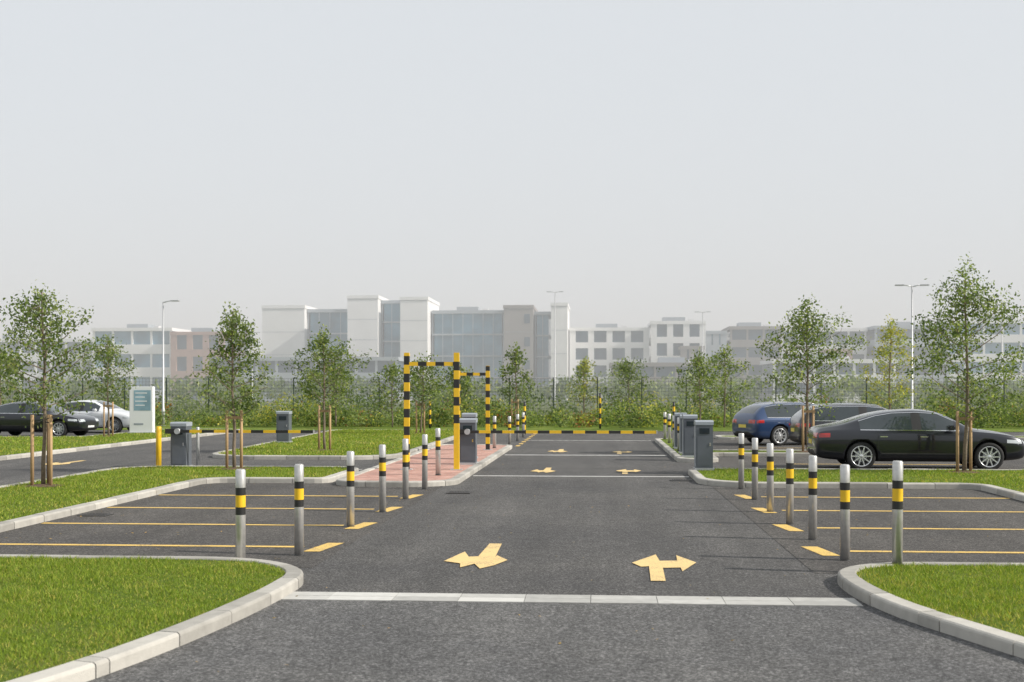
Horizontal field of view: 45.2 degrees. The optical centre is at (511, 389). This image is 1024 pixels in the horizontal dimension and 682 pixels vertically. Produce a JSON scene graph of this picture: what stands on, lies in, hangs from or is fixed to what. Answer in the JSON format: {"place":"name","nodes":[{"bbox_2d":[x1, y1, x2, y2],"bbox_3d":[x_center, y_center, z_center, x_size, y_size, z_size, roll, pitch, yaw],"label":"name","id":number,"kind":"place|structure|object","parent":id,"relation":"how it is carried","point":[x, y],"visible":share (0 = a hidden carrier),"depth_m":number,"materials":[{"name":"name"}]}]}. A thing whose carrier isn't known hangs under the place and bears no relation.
{"place":"outdoors","nodes":[
{"label":"outdoors","id":0,"kind":"place"},
{"bbox_2d":[0,428,236,455],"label":"lawn","id":1,"kind":"structure","parent":0,"point":[73,441],"depth_m":43.12,"materials":[{"name":"green plant"}]},
{"bbox_2d":[74,333,141,436],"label":"young tree","id":2,"kind":"object","parent":1,"relation":"on","point":[108,375],"visible":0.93,"depth_m":47.63,"materials":[{"name":"green plant"}]},
{"bbox_2d":[128,387,155,432],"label":"information sign","id":3,"kind":"object","parent":1,"relation":"on","point":[142,409],"visible":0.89,"depth_m":51.35,"materials":[{"name":"white metal"}]},
{"bbox_2d":[0,324,248,399],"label":"office building","id":4,"kind":"structure","parent":0,"point":[183,349],"depth_m":225.42,"materials":[{"name":"white render"},{"name":"glass"},{"name":"pinkish cladding"}]},
{"bbox_2d":[0,467,344,681],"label":"lawn","id":5,"kind":"structure","parent":0,"point":[17,669],"depth_m":10.74,"materials":[{"name":"green plant"}]},
{"bbox_2d":[0,279,116,486],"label":"young tree","id":6,"kind":"object","parent":5,"relation":"on","point":[47,421],"visible":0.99,"depth_m":23.18,"materials":[{"name":"green plant"}]},
{"bbox_2d":[0,465,346,521],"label":"grass","id":7,"kind":"structure","parent":5,"relation":"on","point":[106,480],"depth_m":23.83,"materials":[{"name":"green plant"}]},
{"bbox_2d":[189,301,278,469],"bbox_3d":[-6.337,-0.093,28.359,1.932,3.851,2.208,0,0,4],"label":"young tree","id":8,"kind":"object","parent":5,"relation":"on","point":[233,334],"visible":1,"depth_m":28.14,"materials":[{"name":"green plant"}]},
{"bbox_2d":[214,352,415,401],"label":"warehouse","id":9,"kind":"structure","parent":0,"point":[375,365],"depth_m":192.92,"materials":[{"name":"grey concrete"}]},
{"bbox_2d":[218,428,453,454],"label":"lawn","id":10,"kind":"structure","parent":0,"point":[352,441],"depth_m":39.34,"materials":[{"name":"green plant"}]},
{"bbox_2d":[276,411,291,442],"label":"ticket machine","id":11,"kind":"object","parent":10,"relation":"on","point":[283,420],"visible":0.92,"depth_m":41.93,"materials":[{"name":"metal"}]},
{"bbox_2d":[278,322,377,450],"bbox_3d":[-5.389,-0.103,36.936,2.817,3.872,2.529,0,0,-21],"label":"young tree","id":12,"kind":"object","parent":10,"relation":"on","point":[322,346],"visible":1,"depth_m":36.86,"materials":[{"name":"green plant"}]},
{"bbox_2d":[385,351,450,433],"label":"young tree","id":13,"kind":"object","parent":10,"relation":"on","point":[421,388],"visible":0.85,"depth_m":50.72,"materials":[{"name":"green plant"}]},
{"bbox_2d":[261,295,439,397],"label":"glass office building","id":14,"kind":"structure","parent":0,"point":[381,326],"depth_m":222.35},
{"bbox_2d":[431,302,569,399],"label":"glass office building","id":15,"kind":"structure","parent":0,"point":[478,339],"depth_m":221.96,"materials":[{"name":"white glass"}]},
{"bbox_2d":[0,430,1023,606],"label":"road","id":16,"kind":"structure","parent":0,"point":[556,527],"depth_m":16.82,"materials":[{"name":"grey asphalt"}]},
{"bbox_2d":[0,401,98,435],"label":"parked car","id":17,"kind":"object","parent":16,"relation":"on","point":[13,421],"visible":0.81,"depth_m":49.23,"materials":[{"name":"black paint"}]},
{"bbox_2d":[61,400,128,432],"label":"parked car","id":18,"kind":"object","parent":16,"relation":"on","point":[121,418],"visible":0.23,"depth_m":53.82,"materials":[{"name":"white paint"}]},
{"bbox_2d":[0,429,239,460],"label":"kerb","id":19,"kind":"structure","parent":16,"relation":"on","point":[38,453],"depth_m":39.56,"materials":[{"name":"concrete"}]},
{"bbox_2d":[156,426,160,465],"bbox_3d":[-8.573,1.410,29.865,0.195,1.020,0.195,0,0,4],"label":"guard post","id":20,"kind":"object","parent":16,"relation":"on","point":[158,445],"visible":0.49,"depth_m":29.81,"materials":[{"name":"yellow metal"}]},
{"bbox_2d":[0,465,358,681],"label":"kerb","id":21,"kind":"structure","parent":16,"relation":"on","point":[103,663],"depth_m":10.47,"materials":[{"name":"concrete"}]},
{"bbox_2d":[196,427,199,465],"bbox_3d":[-7.684,1.420,30.104,0.120,1.000,0.120,0,0,4],"label":"guard post","id":22,"kind":"object","parent":16,"relation":"on","point":[198,448],"visible":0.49,"depth_m":30.07,"materials":[{"name":"metal"}]},
{"bbox_2d":[0,482,441,567],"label":"car park surface","id":23,"kind":"object","parent":16,"relation":"on","point":[207,500],"visible":0.6,"depth_m":17.27,"materials":[{"name":"grey asphalt"}]},
{"bbox_2d":[77,513,113,515],"bbox_3d":[-6.322,1.905,18.683,0.440,0.014,0.340,0,0,4],"label":"drain grate","id":24,"kind":"object","parent":23,"relation":"on","point":[96,514],"visible":1,"depth_m":18.70,"materials":[{"name":"metal"}]},
{"bbox_2d":[235,469,245,557],"bbox_3d":[-2.928,1.400,13.277,0.132,1.080,0.132,0,0,4],"label":"bollard","id":25,"kind":"object","parent":23,"relation":"on","point":[240,513],"visible":0.84,"depth_m":13.23,"materials":[{"name":"metal"}]},
{"bbox_2d":[294,464,304,555],"bbox_3d":[-2.454,1.400,14.182,0.132,1.080,0.132,0,0,4],"label":"bollard","id":26,"kind":"object","parent":23,"relation":"on","point":[298,509],"visible":0.95,"depth_m":14.14,"materials":[{"name":"metal"}]},
{"bbox_2d":[346,451,354,526],"bbox_3d":[-2.249,1.400,17.139,0.132,1.080,0.132,0,0,4],"label":"bollard","id":27,"kind":"object","parent":23,"relation":"on","point":[350,465],"visible":0.94,"depth_m":17.09,"materials":[{"name":"metal"}]},
{"bbox_2d":[379,444,386,511],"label":"bollard","id":28,"kind":"object","parent":23,"relation":"on","point":[382,477],"visible":0.98,"depth_m":19.14,"materials":[{"name":"metal"}]},
{"bbox_2d":[402,439,408,498],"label":"bollard","id":29,"kind":"object","parent":23,"relation":"on","point":[405,468],"visible":0.94,"depth_m":21.44,"materials":[{"name":"metal"}]},
{"bbox_2d":[422,434,427,488],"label":"bollard","id":30,"kind":"object","parent":23,"relation":"on","point":[424,461],"visible":0.97,"depth_m":23.53,"materials":[{"name":"metal"}]},
{"bbox_2d":[165,422,313,465],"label":"barrier gate","id":31,"kind":"structure","parent":16,"relation":"on","point":[181,442],"depth_m":30.01,"materials":[{"name":"metal"}]},
{"bbox_2d":[212,429,453,459],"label":"kerb","id":32,"kind":"structure","parent":16,"relation":"on","point":[314,457],"depth_m":33.58,"materials":[{"name":"concrete"}]},
{"bbox_2d":[336,444,511,486],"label":"kerb","id":33,"kind":"structure","parent":16,"relation":"on","point":[462,476],"depth_m":25.52,"materials":[{"name":"concrete"}]},
{"bbox_2d":[354,445,505,480],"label":"block paved island","id":34,"kind":"structure","parent":16,"relation":"on","point":[393,472],"depth_m":28.76,"materials":[{"name":"red brick"}]},
{"bbox_2d":[400,353,462,469],"bbox_3d":[-1.826,0.502,27.994,1.400,2.675,0.260,0,0,4],"label":"height restriction frame","id":35,"kind":"object","parent":34,"relation":"on","point":[408,363],"visible":0.9,"depth_m":27.96,"materials":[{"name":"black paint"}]},
{"bbox_2d":[435,428,440,474],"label":"bollard","id":36,"kind":"object","parent":34,"relation":"on","point":[437,451],"visible":0.91,"depth_m":26.13,"materials":[{"name":"metal"}]},
{"bbox_2d":[462,413,477,458],"bbox_3d":[-1.113,1.220,32.355,0.400,1.200,0.480,0,0,4],"label":"ticket machine","id":37,"kind":"object","parent":34,"relation":"on","point":[469,415],"visible":0.16,"depth_m":32.14,"materials":[{"name":"metal"}]},
{"bbox_2d":[453,366,491,449],"bbox_3d":[-1.179,0.562,37.171,1.160,2.555,0.260,0,0,4],"label":"height restriction frame","id":38,"kind":"object","parent":34,"relation":"on","point":[487,374],"visible":0.56,"depth_m":37.08,"materials":[{"name":"black paint"}]},
{"bbox_2d":[493,416,495,447],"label":"bollard","id":39,"kind":"object","parent":34,"relation":"on","point":[494,434],"visible":0.83,"depth_m":38.29,"materials":[{"name":"metal"}]},
{"bbox_2d":[460,418,656,464],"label":"barrier gate","id":40,"kind":"structure","parent":34,"relation":"on","point":[469,431],"depth_m":29.82,"materials":[{"name":"metal"}]},
{"bbox_2d":[446,491,471,493],"bbox_3d":[-0.979,1.905,22.722,0.440,0.014,0.340,0,0,4],"label":"drain grate","id":41,"kind":"object","parent":16,"relation":"on","point":[455,492],"visible":1,"depth_m":22.69,"materials":[{"name":"metal"}]},
{"bbox_2d":[445,543,506,567],"bbox_3d":[-0.372,1.905,14.165,0.701,0.001,2.130,0,0,4],"label":"arrow marking","id":42,"kind":"object","parent":16,"relation":"on","point":[486,557],"visible":1,"depth_m":13.87,"materials":[{"name":"yellow paint"}]},
{"bbox_2d":[508,416,510,444],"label":"bollard","id":43,"kind":"object","parent":16,"relation":"on","point":[509,428],"visible":0.82,"depth_m":42.07,"materials":[{"name":"metal"}]},
{"bbox_2d":[0,435,1023,555],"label":"bay marking","id":44,"kind":"object","parent":16,"relation":"on","point":[819,550],"visible":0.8,"depth_m":17.11,"materials":[{"name":"yellow paint"}]},
{"bbox_2d":[516,414,518,440],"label":"bollard","id":45,"kind":"object","parent":16,"relation":"on","point":[517,426],"visible":1,"depth_m":45.55,"materials":[{"name":"metal"}]},
{"bbox_2d":[522,412,524,436],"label":"bollard","id":46,"kind":"object","parent":16,"relation":"on","point":[523,422],"visible":0.91,"depth_m":49.04,"materials":[{"name":"metal"}]},
{"bbox_2d":[359,440,688,476],"bbox_3d":[-1.855,1.909,36.827,12.800,0.001,19.180,0,0,4],"label":"lane marking","id":47,"kind":"object","parent":16,"relation":"on","point":[609,476],"visible":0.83,"depth_m":27.30,"materials":[{"name":"white paint"}]},
{"bbox_2d":[533,468,553,472],"bbox_3d":[0.753,1.905,29.107,0.596,0.001,1.810,0,0,4],"label":"arrow marking","id":48,"kind":"object","parent":16,"relation":"on","point":[546,470],"visible":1,"depth_m":28.92,"materials":[{"name":"yellow paint"}]},
{"bbox_2d":[281,592,862,606],"bbox_3d":[0.419,1.923,11.233,5.394,0.034,0.410,0,0,4],"label":"drainage channel","id":49,"kind":"object","parent":16,"relation":"on","point":[599,599],"visible":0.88,"depth_m":11.20,"materials":[{"name":"concrete"}]},
{"bbox_2d":[617,469,640,473],"bbox_3d":[2.634,1.905,28.597,0.561,0.001,1.655,0,0,20],"label":"arrow marking","id":50,"kind":"object","parent":16,"relation":"on","point":[624,471],"visible":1,"depth_m":28.75,"materials":[{"name":"yellow paint"}]},
{"bbox_2d":[632,554,695,580],"bbox_3d":[1.559,1.905,13.237,0.660,0.001,1.948,0,0,20],"label":"arrow marking","id":51,"kind":"object","parent":16,"relation":"on","point":[655,564],"visible":1,"depth_m":13.39,"materials":[{"name":"yellow paint"}]},
{"bbox_2d":[655,438,810,462],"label":"kerb","id":52,"kind":"structure","parent":16,"relation":"on","point":[673,454],"depth_m":35.12,"materials":[{"name":"concrete"}]},
{"bbox_2d":[688,468,1023,658],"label":"kerb","id":53,"kind":"structure","parent":16,"relation":"on","point":[850,581],"depth_m":10.98,"materials":[{"name":"concrete"}]},
{"bbox_2d":[891,461,902,565],"bbox_3d":[3.995,1.290,12.755,0.132,1.100,0.132,0,0,4],"label":"bollard","id":54,"kind":"object","parent":53,"relation":"on","point":[897,512],"visible":0.95,"depth_m":12.71,"materials":[{"name":"metal"}]},
{"bbox_2d":[713,487,1023,572],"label":"car park surface","id":55,"kind":"object","parent":16,"relation":"on","point":[878,516],"visible":0.6,"depth_m":17.40,"materials":[{"name":"grey asphalt"}]},
{"bbox_2d":[738,433,743,488],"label":"bollard","id":56,"kind":"object","parent":55,"relation":"on","point":[740,460],"visible":0.95,"depth_m":23.56,"materials":[{"name":"metal"}]},
{"bbox_2d":[751,438,757,499],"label":"bollard","id":57,"kind":"object","parent":55,"relation":"on","point":[754,468],"visible":0.95,"depth_m":21.29,"materials":[{"name":"metal"}]},
{"bbox_2d":[766,443,773,511],"bbox_3d":[4.028,1.390,19.198,0.132,1.100,0.132,0,0,4],"label":"bollard","id":58,"kind":"object","parent":55,"relation":"on","point":[770,477],"visible":0.97,"depth_m":19.15,"materials":[{"name":"metal"}]},
{"bbox_2d":[785,449,793,524],"bbox_3d":[3.938,1.390,17.448,0.132,1.100,0.132,0,0,4],"label":"bollard","id":59,"kind":"object","parent":55,"relation":"on","point":[789,486],"visible":0.97,"depth_m":17.40,"materials":[{"name":"metal"}]},
{"bbox_2d":[807,455,817,539],"bbox_3d":[3.825,1.390,15.653,0.132,1.100,0.132,0,0,4],"label":"bollard","id":60,"kind":"object","parent":55,"relation":"on","point":[812,497],"visible":0.94,"depth_m":15.61,"materials":[{"name":"metal"}]},
{"bbox_2d":[839,464,850,560],"bbox_3d":[3.728,1.390,13.777,0.132,1.100,0.132,0,0,4],"label":"bollard","id":61,"kind":"object","parent":55,"relation":"on","point":[844,512],"visible":0.94,"depth_m":13.73,"materials":[{"name":"metal"}]},
{"bbox_2d":[713,437,1023,468],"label":"car park surface","id":62,"kind":"object","parent":16,"relation":"on","point":[732,461],"depth_m":32.16,"materials":[{"name":"grey asphalt"}]},
{"bbox_2d":[732,402,814,445],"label":"parked car","id":63,"kind":"object","parent":62,"relation":"on","point":[761,421],"visible":0.54,"depth_m":41.83,"materials":[{"name":"blue paint"}]},
{"bbox_2d":[788,403,886,443],"bbox_3d":[11.022,1.169,38.229,4.607,1.482,2.120,0,0,1],"label":"parked car","id":64,"kind":"object","parent":62,"relation":"on","point":[844,411],"visible":0.3,"depth_m":37.55,"materials":[{"name":"grey paint"}]},
{"bbox_2d":[807,409,1023,468],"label":"parked car","id":65,"kind":"object","parent":62,"relation":"on","point":[865,440],"visible":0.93,"depth_m":28.94,"materials":[{"name":"black paint"}]},
{"bbox_2d":[715,435,1023,440],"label":"kerb","id":66,"kind":"structure","parent":16,"relation":"on","point":[736,438],"depth_m":46.77,"materials":[{"name":"concrete"}]},
{"bbox_2d":[0,0,1023,381],"label":"sky","id":67,"kind":"structure","parent":0,"point":[641,162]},
{"bbox_2d":[2,400,1023,431],"bbox_3d":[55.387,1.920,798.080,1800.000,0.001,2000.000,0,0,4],"label":"ground","id":68,"kind":"structure","parent":0,"point":[541,408],"depth_m":134.46,"materials":[{"name":"green plant"}]},
{"bbox_2d":[1,369,1023,405],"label":"distant trees","id":69,"kind":"object","parent":68,"relation":"on","point":[662,388],"visible":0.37,"depth_m":144.36,"materials":[{"name":"green plant"}]},
{"bbox_2d":[1,384,1023,417],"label":"shrubs","id":70,"kind":"object","parent":68,"relation":"on","point":[188,407],"visible":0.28,"depth_m":82.84,"materials":[{"name":"green plant"}]},
{"bbox_2d":[547,291,562,406],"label":"street lamp","id":71,"kind":"object","parent":68,"relation":"on","point":[554,371],"visible":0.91,"depth_m":124.97,"materials":[{"name":"metal"}]},
{"bbox_2d":[701,312,704,396],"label":"street lamp","id":72,"kind":"object","parent":68,"relation":"on","point":[702,337],"visible":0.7,"depth_m":128.89,"materials":[{"name":"metal"}]},
{"bbox_2d":[87,600,1023,681],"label":"road apron","id":73,"kind":"object","parent":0,"point":[324,641],"depth_m":9.11,"materials":[{"name":"grey asphalt"}]},
{"bbox_2d":[95,420,1023,431],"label":"verge","id":74,"kind":"structure","parent":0,"point":[1013,428],"depth_m":61.65,"materials":[{"name":"green plant"}]},
{"bbox_2d":[0,345,29,404],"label":"young tree","id":75,"kind":"object","parent":74,"relation":"on","point":[5,382],"visible":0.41,"depth_m":61.97,"materials":[{"name":"green plant"}]},
{"bbox_2d":[162,300,178,425],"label":"street lamp","id":76,"kind":"object","parent":74,"relation":"on","point":[163,410],"visible":0.91,"depth_m":64.17,"materials":[{"name":"metal"}]},
{"bbox_2d":[316,356,359,425],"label":"young tree","id":77,"kind":"object","parent":74,"relation":"on","point":[341,388],"visible":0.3,"depth_m":61.27,"materials":[{"name":"green plant"}]},
{"bbox_2d":[364,358,418,426],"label":"young tree","id":78,"kind":"object","parent":74,"relation":"on","point":[392,371],"visible":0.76,"depth_m":59.49,"materials":[{"name":"green plant"}]},
{"bbox_2d":[433,363,485,412],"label":"young tree","id":79,"kind":"object","parent":74,"relation":"on","point":[467,386],"visible":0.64,"depth_m":55.55,"materials":[{"name":"green plant"}]},
{"bbox_2d":[1,391,1023,427],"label":"hedge","id":80,"kind":"object","parent":74,"relation":"on","point":[351,416],"visible":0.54,"depth_m":63.28,"materials":[{"name":"green plant"}]},
{"bbox_2d":[1,377,1023,422],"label":"fence","id":81,"kind":"object","parent":74,"relation":"on","point":[686,398],"visible":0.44,"depth_m":69.80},
{"bbox_2d":[495,341,540,425],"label":"young tree","id":82,"kind":"object","parent":74,"relation":"on","point":[511,369],"visible":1,"depth_m":62.09,"materials":[{"name":"green plant"}]},
{"bbox_2d":[564,356,602,412],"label":"young tree","id":83,"kind":"object","parent":74,"relation":"on","point":[584,371],"visible":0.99,"depth_m":71.69,"materials":[{"name":"green plant"}]},
{"bbox_2d":[599,393,600,428],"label":"striped marker post","id":84,"kind":"object","parent":74,"relation":"on","point":[599,410],"visible":1,"depth_m":59.80,"materials":[{"name":"yellow metal"}]},
{"bbox_2d":[596,356,663,411],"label":"young tree","id":85,"kind":"object","parent":74,"relation":"on","point":[623,370],"visible":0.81,"depth_m":72.39,"materials":[{"name":"green plant"}]},
{"bbox_2d":[671,349,732,419],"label":"young tree","id":86,"kind":"object","parent":74,"relation":"on","point":[697,361],"visible":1,"depth_m":57.63,"materials":[{"name":"green plant"}]},
{"bbox_2d":[692,342,754,426],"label":"young tree","id":87,"kind":"object","parent":74,"relation":"on","point":[724,398],"visible":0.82,"depth_m":59.45,"materials":[{"name":"green plant"}]},
{"bbox_2d":[857,314,925,408],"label":"young tree","id":88,"kind":"object","parent":74,"relation":"on","point":[883,352],"visible":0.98,"depth_m":57.35,"materials":[{"name":"green plant"}]},
{"bbox_2d":[895,284,928,408],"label":"street lamp","id":89,"kind":"object","parent":74,"relation":"on","point":[912,332],"visible":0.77,"depth_m":62.70,"materials":[{"name":"metal"}]},
{"bbox_2d":[1002,347,1023,403],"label":"young tree","id":90,"kind":"object","parent":74,"relation":"on","point":[1019,372],"visible":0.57,"depth_m":61.09,"materials":[{"name":"green plant"}]},
{"bbox_2d":[569,317,726,399],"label":"apartment building","id":91,"kind":"structure","parent":0,"point":[602,346],"depth_m":224.07,"materials":[{"name":"white plaster"},{"name":"dark glass"}]},
{"bbox_2d":[661,439,808,457],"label":"lawn","id":92,"kind":"structure","parent":0,"point":[666,442],"depth_m":36.77,"materials":[{"name":"green plant"}]},
{"bbox_2d":[663,412,665,438],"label":"bollard","id":93,"kind":"object","parent":92,"relation":"on","point":[664,425],"visible":0.96,"depth_m":44.97,"materials":[{"name":"metal"}]},
{"bbox_2d":[668,414,670,442],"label":"bollard","id":94,"kind":"object","parent":92,"relation":"on","point":[669,428],"visible":0.95,"depth_m":41.99,"materials":[{"name":"metal"}]},
{"bbox_2d":[672,415,673,446],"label":"bollard","id":95,"kind":"object","parent":92,"relation":"on","point":[672,430],"visible":0.42,"depth_m":39.20,"materials":[{"name":"metal"}]},
{"bbox_2d":[677,417,679,450],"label":"bollard","id":96,"kind":"object","parent":92,"relation":"on","point":[678,418],"visible":0.52,"depth_m":36.50,"materials":[{"name":"metal"}]},
{"bbox_2d":[673,413,686,448],"bbox_3d":[5.189,1.270,37.932,0.400,1.100,0.480,0,0,4],"label":"ticket machine","id":97,"kind":"object","parent":92,"relation":"on","point":[676,415],"visible":0.3,"depth_m":37.73,"materials":[{"name":"metal"}]},
{"bbox_2d":[679,415,681,453],"bbox_3d":[4.958,1.270,35.041,0.400,1.100,0.480,0,0,4],"label":"ticket machine","id":98,"kind":"object","parent":92,"relation":"on","point":[680,434],"visible":0.27,"depth_m":34.86,"materials":[{"name":"metal"}]},
{"bbox_2d":[681,415,697,456],"bbox_3d":[4.787,1.250,33.148,0.420,1.140,0.480,0,0,4],"label":"ticket machine","id":99,"kind":"object","parent":92,"relation":"on","point":[687,435],"visible":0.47,"depth_m":32.94,"materials":[{"name":"metal"}]},
{"bbox_2d":[747,292,870,451],"bbox_3d":[8.637,-0.500,36.125,3.598,4.664,3.259,0,0,4],"label":"young tree","id":100,"kind":"object","parent":92,"relation":"on","point":[805,329],"visible":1,"depth_m":35.85,"materials":[{"name":"green plant"}]},
{"bbox_2d":[609,354,897,401],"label":"warehouse","id":101,"kind":"structure","parent":0,"point":[667,364],"depth_m":185.33,"materials":[{"name":"concrete"},{"name":"dark glass"}]},
{"bbox_2d":[721,322,867,399],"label":"office building","id":102,"kind":"structure","parent":0,"point":[742,337],"depth_m":221.92,"materials":[{"name":"concrete"},{"name":"dark glass"}]},
{"bbox_2d":[697,469,1023,635],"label":"lawn","id":103,"kind":"structure","parent":0,"point":[986,616],"depth_m":12.01,"materials":[{"name":"green plant"}]},
{"bbox_2d":[693,420,713,470],"bbox_3d":[4.340,1.260,27.866,0.440,1.120,0.480,0,0,4],"label":"ticket machine","id":104,"kind":"object","parent":103,"relation":"on","point":[703,444],"visible":0.99,"depth_m":27.65,"materials":[{"name":"metal"}]},
{"bbox_2d":[698,467,1023,492],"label":"grass","id":105,"kind":"structure","parent":103,"relation":"on","point":[941,475],"depth_m":25.71,"materials":[{"name":"green plant"}]},
{"bbox_2d":[856,560,1023,636],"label":"grass","id":106,"kind":"structure","parent":103,"relation":"on","point":[1003,580],"depth_m":11.23,"materials":[{"name":"green plant"}]},
{"bbox_2d":[900,252,1023,472],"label":"young tree","id":107,"kind":"object","parent":103,"relation":"on","point":[968,418],"visible":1,"depth_m":26.95,"materials":[{"name":"green plant"}]},
{"bbox_2d":[866,316,1023,399],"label":"office building","id":108,"kind":"structure","parent":0,"point":[1013,338],"depth_m":219.52,"materials":[{"name":"white render"},{"name":"dark glass"}]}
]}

